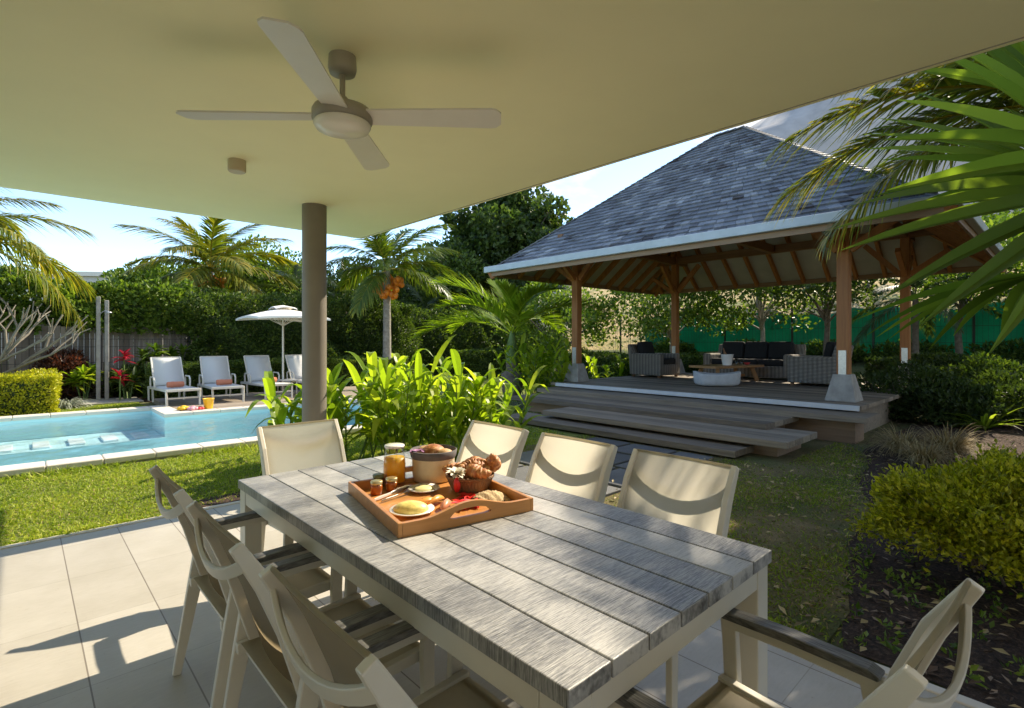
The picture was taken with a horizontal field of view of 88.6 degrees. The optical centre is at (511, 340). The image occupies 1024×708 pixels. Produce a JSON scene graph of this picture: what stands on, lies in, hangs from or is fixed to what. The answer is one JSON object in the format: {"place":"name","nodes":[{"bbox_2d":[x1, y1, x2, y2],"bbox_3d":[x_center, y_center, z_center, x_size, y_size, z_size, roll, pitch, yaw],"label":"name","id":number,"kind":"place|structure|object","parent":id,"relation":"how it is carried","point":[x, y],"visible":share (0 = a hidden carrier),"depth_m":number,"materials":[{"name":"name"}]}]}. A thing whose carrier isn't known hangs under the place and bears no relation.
{"place":"outdoors","nodes":[
{"label":"outdoors","id":0,"kind":"place"},
{"bbox_2d":[1,271,186,368],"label":"neighbour house","id":1,"kind":"structure","parent":0,"point":[90,276],"depth_m":23.87,"materials":[{"name":"paint"}]},
{"bbox_2d":[51,403,144,412],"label":"lawn","id":2,"kind":"structure","parent":0,"point":[100,407],"depth_m":11.40,"materials":[{"name":"green plant"}]},
{"bbox_2d":[0,368,62,415],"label":"golden hedge","id":3,"kind":"object","parent":2,"relation":"on","point":[32,391],"visible":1,"depth_m":10.20,"materials":[{"name":"yellow plant"}]},
{"bbox_2d":[0,187,97,333],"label":"coconut palm","id":4,"kind":"object","parent":2,"relation":"on","point":[37,255],"visible":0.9,"depth_m":10.71,"materials":[{"name":"green plant"}]},
{"bbox_2d":[59,394,151,401],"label":"soil","id":5,"kind":"structure","parent":0,"point":[114,396],"depth_m":13.38,"materials":[{"name":"brown soil"}]},
{"bbox_2d":[0,297,90,372],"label":"frangipani tree","id":6,"kind":"object","parent":5,"relation":"on","point":[9,348],"visible":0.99,"depth_m":10.80,"materials":[{"name":"grey plant"}]},
{"bbox_2d":[31,346,95,399],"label":"bronze bush","id":7,"kind":"object","parent":5,"relation":"on","point":[57,361],"visible":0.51,"depth_m":12.80,"materials":[{"name":"red plant"}]},
{"bbox_2d":[62,361,103,399],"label":"broadleaf plant","id":8,"kind":"object","parent":5,"relation":"on","point":[88,374],"visible":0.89,"depth_m":12.64,"materials":[{"name":"green plant"}]},
{"bbox_2d":[0,324,201,397],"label":"wooden fence","id":9,"kind":"object","parent":5,"relation":"on","point":[126,339],"visible":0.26,"depth_m":13.58,"materials":[{"name":"grey wood"}]},
{"bbox_2d":[0,264,201,335],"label":"fence vine","id":10,"kind":"object","parent":9,"relation":"attached to","point":[147,309],"visible":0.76,"depth_m":13.74,"materials":[{"name":"green plant"}]},
{"bbox_2d":[74,297,143,405],"bbox_3d":[-9.635,0.190,12.381,1.400,2.500,1.200,0,0,-43],"label":"outdoor shower","id":11,"kind":"object","parent":5,"relation":"on","point":[105,400],"visible":0.94,"depth_m":12.54,"materials":[{"name":"concrete"}]},
{"bbox_2d":[102,363,146,395],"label":"green bush","id":12,"kind":"object","parent":5,"relation":"on","point":[130,370],"visible":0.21,"depth_m":13.66,"materials":[{"name":"green plant"}]},
{"bbox_2d":[109,366,145,398],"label":"broadleaf plant","id":13,"kind":"object","parent":5,"relation":"on","point":[133,375],"visible":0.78,"depth_m":12.85,"materials":[{"name":"green plant"}]},
{"bbox_2d":[131,343,170,374],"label":"broadleaf plant","id":14,"kind":"object","parent":5,"relation":"on","point":[145,355],"visible":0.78,"depth_m":13.56,"materials":[{"name":"green plant"}]},
{"bbox_2d":[168,285,422,379],"bbox_3d":[-6.677,-0.160,17.321,7.998,3.354,2.608,0,0,-43],"label":"tall hedge","id":15,"kind":"object","parent":5,"relation":"on","point":[224,333],"visible":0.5,"depth_m":15.92,"materials":[{"name":"green plant"}]},
{"bbox_2d":[327,224,461,362],"bbox_3d":[-4.026,-1.327,17.323,4.653,5.555,5.626,0,0,0],"label":"coconut palm","id":16,"kind":"object","parent":5,"relation":"on","point":[384,283],"visible":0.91,"depth_m":16.98,"materials":[{"name":"green plant"}]},
{"bbox_2d":[197,491,239,506],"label":"soil","id":17,"kind":"structure","parent":0,"point":[226,500],"depth_m":4.74,"materials":[{"name":"brown soil"}]},
{"bbox_2d":[343,334,456,457],"bbox_3d":[-1.414,0.685,6.315,1.387,1.540,2.068,0,0,-23],"label":"ginger plant","id":18,"kind":"object","parent":17,"relation":"on","point":[381,402],"visible":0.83,"depth_m":5.92,"materials":[{"name":"green plant"}]},
{"bbox_2d":[141,355,408,399],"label":"sun loungers","id":19,"kind":"object","parent":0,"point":[191,369],"visible":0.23,"depth_m":13.98,"materials":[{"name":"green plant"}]},
{"bbox_2d":[0,413,587,545],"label":"lawn","id":20,"kind":"structure","parent":0,"point":[567,433],"depth_m":5.04,"materials":[{"name":"green plant"}]},
{"bbox_2d":[245,371,327,474],"bbox_3d":[-2.527,0.916,6.141,1.227,1.078,1.406,0,0,0],"label":"ginger plant","id":21,"kind":"object","parent":20,"relation":"on","point":[279,412],"visible":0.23,"depth_m":5.87,"materials":[{"name":"green plant"}]},
{"bbox_2d":[279,353,406,460],"bbox_3d":[-2.041,0.799,6.256,1.307,1.311,1.718,0,0,41],"label":"ginger plant","id":22,"kind":"object","parent":20,"relation":"on","point":[336,404],"visible":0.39,"depth_m":5.90,"materials":[{"name":"green plant"}]},
{"bbox_2d":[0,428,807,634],"bbox_3d":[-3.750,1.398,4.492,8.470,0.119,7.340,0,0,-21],"label":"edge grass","id":23,"kind":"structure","parent":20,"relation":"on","point":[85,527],"depth_m":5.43,"materials":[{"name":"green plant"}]},
{"bbox_2d":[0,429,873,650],"bbox_3d":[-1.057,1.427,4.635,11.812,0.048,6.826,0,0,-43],"label":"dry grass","id":24,"kind":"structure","parent":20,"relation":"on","point":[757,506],"depth_m":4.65,"materials":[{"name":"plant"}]},
{"bbox_2d":[399,349,509,449],"bbox_3d":[-0.717,0.768,6.534,1.509,1.372,1.824,0,0,20],"label":"ginger plant","id":25,"kind":"object","parent":20,"relation":"on","point":[456,397],"visible":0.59,"depth_m":6.18,"materials":[{"name":"green plant"}]},
{"bbox_2d":[436,363,548,444],"bbox_3d":[-0.424,0.839,6.998,1.528,1.233,1.690,0,0,23],"label":"ginger plant","id":26,"kind":"object","parent":20,"relation":"on","point":[494,388],"visible":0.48,"depth_m":6.73,"materials":[{"name":"green plant"}]},
{"bbox_2d":[152,383,440,410],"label":"pool deck","id":27,"kind":"structure","parent":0,"point":[228,401],"depth_m":12.04,"materials":[{"name":"beige stone"}]},
{"bbox_2d":[147,357,200,406],"bbox_3d":[-7.505,0.865,11.637,1.780,0.996,0.710,0,0,45],"label":"sun lounger","id":28,"kind":"object","parent":27,"relation":"on","point":[164,370],"visible":0.86,"depth_m":11.91,"materials":[{"name":"white fabric"}]},
{"bbox_2d":[197,356,244,403],"bbox_3d":[-6.825,0.865,12.274,0.710,0.996,1.780,0,0,-40],"label":"sun lounger","id":29,"kind":"object","parent":27,"relation":"on","point":[214,369],"visible":0.88,"depth_m":12.58,"materials":[{"name":"white fabric"}]},
{"bbox_2d":[240,355,292,399],"bbox_3d":[-6.078,0.865,12.972,0.710,0.996,1.780,0,0,-44],"label":"sun lounger","id":30,"kind":"object","parent":27,"relation":"on","point":[256,366],"visible":0.73,"depth_m":13.24,"materials":[{"name":"white fabric"}]},
{"bbox_2d":[236,305,330,395],"bbox_3d":[-5.801,0.229,13.300,1.732,2.272,1.732,0,0,-43],"label":"parasol","id":31,"kind":"object","parent":27,"relation":"on","point":[285,313],"visible":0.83,"depth_m":13.09,"materials":[{"name":"fabric"}]},
{"bbox_2d":[281,354,301,389],"bbox_3d":[-5.318,0.865,13.684,1.780,0.996,0.710,0,0,44],"label":"sun lounger","id":32,"kind":"object","parent":27,"relation":"on","point":[294,364],"visible":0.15,"depth_m":13.92,"materials":[{"name":"white fabric"}]},
{"bbox_2d":[0,119,761,279],"label":"sky","id":33,"kind":"structure","parent":0,"point":[113,248],"materials":[{"name":"white"}]},
{"bbox_2d":[0,334,878,643],"bbox_3d":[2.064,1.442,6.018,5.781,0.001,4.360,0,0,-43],"label":"lawn","id":34,"kind":"structure","parent":0,"point":[785,460],"depth_m":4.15,"materials":[{"name":"green plant"}]},
{"bbox_2d":[612,449,1023,707],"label":"leaf litter","id":35,"kind":"object","parent":34,"relation":"on","point":[935,601],"visible":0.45,"depth_m":2.95,"materials":[{"name":"plant"}]},
{"bbox_2d":[0,503,969,707],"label":"patio","id":36,"kind":"structure","parent":0,"point":[90,620],"depth_m":2.50,"materials":[{"name":"tile"}]},
{"bbox_2d":[149,465,342,707],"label":"dining chair","id":37,"kind":"object","parent":36,"relation":"on","point":[217,594],"visible":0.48,"depth_m":2.16,"materials":[{"name":"white metal"}]},
{"bbox_2d":[256,419,346,551],"bbox_3d":[-1.155,0.979,3.123,0.592,0.923,0.620,0,0,-43],"label":"dining chair","id":38,"kind":"object","parent":36,"relation":"on","point":[294,446],"visible":0.3,"depth_m":3.28,"materials":[{"name":"beige fabric"}]},
{"bbox_2d":[186,501,434,707],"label":"dining chair","id":39,"kind":"object","parent":36,"relation":"on","point":[258,641],"visible":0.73,"depth_m":1.65,"materials":[{"name":"white metal"}]},
{"bbox_2d":[259,564,509,707],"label":"dining chair","id":40,"kind":"object","parent":36,"relation":"on","point":[345,670],"visible":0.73,"depth_m":1.14,"materials":[{"name":"white metal"}]},
{"bbox_2d":[456,420,528,477],"bbox_3d":[-0.295,0.979,3.066,0.620,0.923,0.592,0,0,-43],"label":"dining chair","id":41,"kind":"object","parent":36,"relation":"on","point":[505,444],"visible":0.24,"depth_m":3.22,"materials":[{"name":"beige fabric"}]},
{"bbox_2d":[0,501,994,707],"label":"patio kerb","id":42,"kind":"structure","parent":36,"relation":"on","point":[960,699],"depth_m":3.70,"materials":[{"name":"beige concrete"}]},
{"bbox_2d":[238,451,771,707],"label":"dining table","id":43,"kind":"object","parent":36,"relation":"on","point":[553,598],"visible":0.77,"depth_m":1.60,"materials":[{"name":"grey wood"}]},
{"bbox_2d":[348,466,532,537],"bbox_3d":[-0.333,0.657,2.294,0.582,0.086,0.662,0,0,-32],"label":"serving tray","id":44,"kind":"object","parent":43,"relation":"on","point":[450,516],"visible":0.69,"depth_m":2.10,"materials":[{"name":"brown wood"}]},
{"bbox_2d":[384,443,405,482],"bbox_3d":[-0.562,0.595,2.550,0.112,0.186,0.134,0,0,40],"label":"jar","id":45,"kind":"object","parent":44,"relation":"on","point":[394,465],"visible":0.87,"depth_m":2.50,"materials":[{"name":"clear glass"}]},
{"bbox_2d":[389,503,434,516],"bbox_3d":[-0.401,0.679,2.105,0.180,0.017,0.180,0,0,0],"label":"plate","id":46,"kind":"object","parent":44,"relation":"on","point":[431,507],"visible":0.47,"depth_m":2.06,"materials":[{"name":"ceramic"}]},
{"bbox_2d":[393,500,428,516],"bbox_3d":[-0.405,0.675,2.104,0.143,0.068,0.100,0,0,-5],"label":"melon half","id":47,"kind":"object","parent":46,"relation":"on","point":[409,507],"visible":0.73,"depth_m":2.07,"materials":[{"name":"yellow food"}]},
{"bbox_2d":[410,444,456,483],"bbox_3d":[-0.391,0.613,2.615,0.234,0.153,0.234,0,0,0],"label":"bread bag","id":48,"kind":"object","parent":44,"relation":"on","point":[427,467],"visible":0.73,"depth_m":2.52,"materials":[{"name":"beige fabric"}]},
{"bbox_2d":[445,473,493,492],"bbox_3d":[-0.195,0.650,2.439,0.226,0.076,0.226,0,0,0],"label":"bread basket","id":49,"kind":"object","parent":44,"relation":"on","point":[474,485],"visible":0.68,"depth_m":2.35,"materials":[{"name":"brown wicker"}]},
{"bbox_2d":[0,0,1023,421],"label":"house","id":50,"kind":"structure","parent":36,"relation":"on","point":[96,96],"depth_m":2.68,"materials":[{"name":"paint"}]},
{"bbox_2d":[176,16,500,170],"bbox_3d":[-0.775,-1.123,2.400,1.088,0.355,1.088,0,0,43],"label":"ceiling fan","id":51,"kind":"object","parent":50,"relation":"hanging from","point":[334,113],"visible":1,"depth_m":2.35,"materials":[{"name":"white metal"}]},
{"bbox_2d":[525,432,617,502],"bbox_3d":[0.136,0.979,2.606,0.620,0.923,0.592,0,0,-43],"label":"dining chair","id":52,"kind":"object","parent":36,"relation":"on","point":[579,467],"visible":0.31,"depth_m":2.75,"materials":[{"name":"beige fabric"}]},
{"bbox_2d":[617,448,738,707],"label":"dining chair","id":53,"kind":"object","parent":36,"relation":"on","point":[694,493],"visible":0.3,"depth_m":2.29,"materials":[{"name":"beige fabric"}]},
{"bbox_2d":[607,578,984,707],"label":"dining chair","id":54,"kind":"object","parent":36,"relation":"on","point":[904,684],"visible":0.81,"depth_m":1.22,"materials":[{"name":"white metal"}]},
{"bbox_2d":[433,375,555,399],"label":"lawn","id":55,"kind":"structure","parent":0,"point":[523,391],"depth_m":15.63,"materials":[{"name":"green plant"}]},
{"bbox_2d":[396,280,458,341],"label":"feather palm","id":56,"kind":"object","parent":55,"relation":"on","point":[429,299],"visible":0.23,"depth_m":23.90,"materials":[{"name":"green plant"}]},
{"bbox_2d":[390,235,488,323],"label":"tree","id":57,"kind":"object","parent":55,"relation":"on","point":[468,265],"visible":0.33,"depth_m":26.02,"materials":[{"name":"green plant"}]},
{"bbox_2d":[369,299,558,374],"bbox_3d":[-1.993,-0.161,24.422,10.630,3.402,3.240,0,0,-43],"label":"tall hedge","id":58,"kind":"object","parent":55,"relation":"on","point":[470,335],"visible":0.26,"depth_m":22.65,"materials":[{"name":"green plant"}]},
{"bbox_2d":[449,347,527,378],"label":"hedge","id":59,"kind":"object","parent":55,"relation":"on","point":[477,360],"visible":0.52,"depth_m":20.10,"materials":[{"name":"green plant"}]},
{"bbox_2d":[413,185,574,304],"bbox_3d":[-0.693,-3.963,29.770,8.276,10.826,8.217,0,0,-38],"label":"tree","id":60,"kind":"object","parent":55,"relation":"on","point":[493,232],"visible":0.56,"depth_m":27.96,"materials":[{"name":"green plant"}]},
{"bbox_2d":[407,275,614,395],"bbox_3d":[0.013,-0.163,13.096,5.308,3.226,4.584,0,0,0],"label":"bottle palm","id":61,"kind":"object","parent":55,"relation":"on","point":[515,304],"visible":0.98,"depth_m":13.06,"materials":[{"name":"green plant"}]},
{"bbox_2d":[499,333,571,394],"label":"ginger plant","id":62,"kind":"object","parent":55,"relation":"on","point":[552,364],"visible":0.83,"depth_m":12.30,"materials":[{"name":"green plant"}]},
{"bbox_2d":[489,281,635,371],"bbox_3d":[1.933,-0.641,21.508,6.069,4.237,4.551,0,0,21],"label":"tree","id":63,"kind":"object","parent":55,"relation":"on","point":[591,317],"visible":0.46,"depth_m":21.00,"materials":[{"name":"green plant"}]},
{"bbox_2d":[582,353,629,378],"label":"ginger plant","id":64,"kind":"object","parent":55,"relation":"on","point":[592,367],"visible":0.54,"depth_m":15.59,"materials":[{"name":"green plant"}]},
{"bbox_2d":[72,221,1021,694],"bbox_3d":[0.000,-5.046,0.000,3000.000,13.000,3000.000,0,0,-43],"label":"ground","id":65,"kind":"structure","parent":0,"point":[856,365],"depth_m":25.86,"materials":[{"name":"brown soil"}]},
{"bbox_2d":[97,257,203,345],"bbox_3d":[-13.816,-0.920,20.561,5.517,4.741,4.387,0,0,0],"label":"tree","id":66,"kind":"object","parent":65,"relation":"on","point":[152,274],"visible":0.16,"depth_m":19.31,"materials":[{"name":"green plant"}]},
{"bbox_2d":[0,405,360,446],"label":"pool basin","id":67,"kind":"object","parent":65,"relation":"in","point":[199,433],"visible":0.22,"depth_m":10.12,"materials":[{"name":"tile"}]},
{"bbox_2d":[0,428,164,465],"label":"pool ledge","id":68,"kind":"object","parent":67,"relation":"on","point":[77,451],"visible":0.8,"depth_m":9.03,"materials":[{"name":"tile"}]},
{"bbox_2d":[0,398,361,477],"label":"pool coping","id":69,"kind":"object","parent":67,"relation":"on","point":[164,411],"visible":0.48,"depth_m":6.78,"materials":[{"name":"beige stone"}]},
{"bbox_2d":[0,408,361,464],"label":"pool water","id":70,"kind":"structure","parent":67,"relation":"in","point":[145,426],"depth_m":8.61,"materials":[{"name":"blue liquid"}]},
{"bbox_2d":[110,215,299,310],"bbox_3d":[-10.178,-1.423,17.758,5.825,5.746,5.477,0,0,0],"label":"coconut palm","id":71,"kind":"object","parent":65,"relation":"on","point":[203,276],"visible":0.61,"depth_m":17.37,"materials":[{"name":"green plant"}]},
{"bbox_2d":[188,234,301,311],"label":"tree","id":72,"kind":"object","parent":65,"relation":"on","point":[256,278],"visible":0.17,"depth_m":21.24,"materials":[{"name":"green plant"}]},
{"bbox_2d":[228,260,341,303],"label":"feather palm","id":73,"kind":"object","parent":65,"relation":"on","point":[286,274],"visible":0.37,"depth_m":19.18,"materials":[{"name":"green plant"}]},
{"bbox_2d":[569,350,702,378],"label":"garden hedge","id":74,"kind":"object","parent":65,"relation":"on","point":[608,357],"visible":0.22,"depth_m":19.15,"materials":[{"name":"green plant"}]},
{"bbox_2d":[596,290,739,351],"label":"tree","id":75,"kind":"object","parent":65,"relation":"on","point":[645,318],"visible":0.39,"depth_m":19.46,"materials":[{"name":"green plant"}]},
{"bbox_2d":[484,125,1006,457],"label":"pavilion","id":76,"kind":"structure","parent":65,"relation":"on","point":[692,219],"depth_m":9.90,"materials":[{"name":"grey wood"}]},
{"bbox_2d":[627,342,679,377],"bbox_3d":[3.783,0.481,14.033,1.000,0.932,1.003,0,0,-43],"label":"wicker armchair","id":77,"kind":"object","parent":76,"relation":"on","point":[645,358],"visible":1,"depth_m":13.77,"materials":[{"name":"grey wicker"}]},
{"bbox_2d":[693,371,740,385],"bbox_3d":[4.330,0.791,11.106,0.935,0.310,0.559,0,0,-2],"label":"floor cushion","id":78,"kind":"object","parent":76,"relation":"on","point":[717,379],"visible":1,"depth_m":10.85,"materials":[{"name":"fabric"}]},
{"bbox_2d":[689,364,763,380],"bbox_3d":[5.043,0.762,12.320,1.700,0.400,0.760,0,0,-30],"label":"coffee table","id":79,"kind":"object","parent":76,"relation":"on","point":[717,367],"visible":0.79,"depth_m":12.08,"materials":[{"name":"brown wood"}]},
{"bbox_2d":[703,342,805,378],"bbox_3d":[6.171,0.481,13.444,1.003,0.932,2.200,0,0,-43],"label":"wicker sofa","id":80,"kind":"object","parent":76,"relation":"on","point":[771,357],"visible":0.63,"depth_m":13.21,"materials":[{"name":"black fabric"}]},
{"bbox_2d":[787,342,853,384],"bbox_3d":[6.630,0.481,11.283,1.000,0.932,1.003,0,0,-43],"label":"wicker armchair","id":81,"kind":"object","parent":76,"relation":"on","point":[809,369],"visible":0.7,"depth_m":10.95,"materials":[{"name":"grey wicker"}]},
{"bbox_2d":[683,284,820,341],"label":"tree","id":82,"kind":"object","parent":65,"relation":"on","point":[742,315],"visible":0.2,"depth_m":18.34,"materials":[{"name":"green plant"}]},
{"bbox_2d":[613,297,1000,354],"bbox_3d":[11.920,-0.175,17.316,0.070,2.250,21.003,0,0,-43],"label":"metal fence","id":83,"kind":"object","parent":65,"relation":"on","point":[873,342],"visible":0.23,"depth_m":18.48,"materials":[{"name":"green metal"}]},
{"bbox_2d":[761,278,899,354],"bbox_3d":[9.687,-1.246,16.510,4.125,4.792,4.087,0,0,0],"label":"tree","id":84,"kind":"object","parent":65,"relation":"on","point":[825,310],"visible":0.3,"depth_m":16.14,"materials":[{"name":"green plant"}]},
{"bbox_2d":[645,302,1023,356],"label":"shade net","id":85,"kind":"object","parent":65,"relation":"on","point":[982,334],"visible":0.3,"depth_m":18.11,"materials":[{"name":"green fabric"}]},
{"bbox_2d":[801,338,878,363],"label":"creeper bush","id":86,"kind":"object","parent":65,"relation":"on","point":[814,350],"visible":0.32,"depth_m":17.65,"materials":[{"name":"green plant"}]},
{"bbox_2d":[867,339,954,365],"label":"creeper bush","id":87,"kind":"object","parent":65,"relation":"on","point":[892,351],"visible":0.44,"depth_m":16.18,"materials":[{"name":"green plant"}]},
{"bbox_2d":[851,275,1001,363],"bbox_3d":[11.145,-0.689,14.492,3.502,3.477,3.489,0,0,-41],"label":"feather palm","id":88,"kind":"object","parent":65,"relation":"on","point":[928,324],"visible":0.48,"depth_m":14.60,"materials":[{"name":"green plant"}]},
{"bbox_2d":[889,210,1023,353],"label":"tree","id":89,"kind":"object","parent":65,"relation":"on","point":[1017,266],"visible":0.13,"depth_m":14.70,"materials":[{"name":"green plant"}]},
{"bbox_2d":[936,350,1023,381],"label":"garden bush","id":90,"kind":"object","parent":65,"relation":"on","point":[973,366],"visible":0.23,"depth_m":10.95,"materials":[{"name":"green plant"}]},
{"bbox_2d":[963,337,1023,361],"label":"creeper bush","id":91,"kind":"object","parent":65,"relation":"on","point":[1014,352],"visible":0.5,"depth_m":14.51,"materials":[{"name":"green plant"}]},
{"bbox_2d":[515,437,713,496],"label":"path","id":92,"kind":"structure","parent":0,"point":[624,452],"depth_m":6.34,"materials":[{"name":"stone"}]},
{"bbox_2d":[481,73,1023,320],"bbox_3d":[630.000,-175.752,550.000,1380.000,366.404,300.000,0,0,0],"label":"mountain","id":93,"kind":"structure","parent":0,"point":[785,125],"depth_m":476.66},
{"bbox_2d":[803,419,1023,707],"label":"soil","id":94,"kind":"structure","parent":0,"point":[876,651],"depth_m":2.87,"materials":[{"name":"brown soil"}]},
{"bbox_2d":[757,52,1023,264],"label":"coconut palm","id":95,"kind":"object","parent":94,"relation":"on","point":[944,86],"visible":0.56,"depth_m":6.07,"materials":[{"name":"green plant"}]},
{"bbox_2d":[857,422,963,457],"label":"dry grass tuft","id":96,"kind":"object","parent":94,"relation":"on","point":[893,442],"visible":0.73,"depth_m":6.68,"materials":[{"name":"plant"}]},
{"bbox_2d":[871,433,957,468],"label":"dry grass tuft","id":97,"kind":"object","parent":94,"relation":"on","point":[922,454],"visible":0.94,"depth_m":6.12,"materials":[{"name":"plant"}]},
{"bbox_2d":[853,357,978,423],"bbox_3d":[7.390,0.895,9.902,2.456,1.176,2.154,0,0,0],"label":"dark shrub","id":98,"kind":"object","parent":94,"relation":"on","point":[884,381],"visible":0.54,"depth_m":9.57,"materials":[{"name":"green plant"}]},
{"bbox_2d":[833,41,1023,352],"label":"fan palm","id":99,"kind":"object","parent":94,"relation":"on","point":[988,178],"visible":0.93,"depth_m":3.33,"materials":[{"name":"green plant"}]},
{"bbox_2d":[837,533,1023,688],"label":"undergrowth","id":100,"kind":"object","parent":94,"relation":"on","point":[888,571],"visible":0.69,"depth_m":2.83,"materials":[{"name":"green plant"}]},
{"bbox_2d":[844,438,1023,598],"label":"golden shrub","id":101,"kind":"object","parent":94,"relation":"on","point":[949,503],"visible":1,"depth_m":3.01,"materials":[{"name":"green plant"}]},
{"bbox_2d":[863,351,1023,379],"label":"garden hedge","id":102,"kind":"object","parent":94,"relation":"on","point":[939,358],"visible":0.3,"depth_m":12.59,"materials":[{"name":"green plant"}]},
{"bbox_2d":[889,421,1005,460],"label":"dry grass tuft","id":103,"kind":"object","parent":94,"relation":"on","point":[958,446],"visible":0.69,"depth_m":6.48,"materials":[{"name":"plant"}]},
{"bbox_2d":[890,376,1016,428],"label":"dark shrub","id":104,"kind":"object","parent":94,"relation":"on","point":[975,399],"visible":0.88,"depth_m":8.83,"materials":[{"name":"green plant"}]},
{"bbox_2d":[943,399,1023,432],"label":"agave plant","id":105,"kind":"object","parent":94,"relation":"on","point":[985,422],"visible":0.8,"depth_m":8.48,"materials":[{"name":"green plant"}]},
{"bbox_2d":[948,366,1023,407],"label":"dark shrub","id":106,"kind":"object","parent":94,"relation":"on","point":[984,378],"visible":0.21,"depth_m":10.10,"materials":[{"name":"green plant"}]},
{"bbox_2d":[979,377,1023,427],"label":"dark shrub","id":107,"kind":"object","parent":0,"point":[1015,391],"visible":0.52,"depth_m":8.81,"materials":[{"name":"green plant"}]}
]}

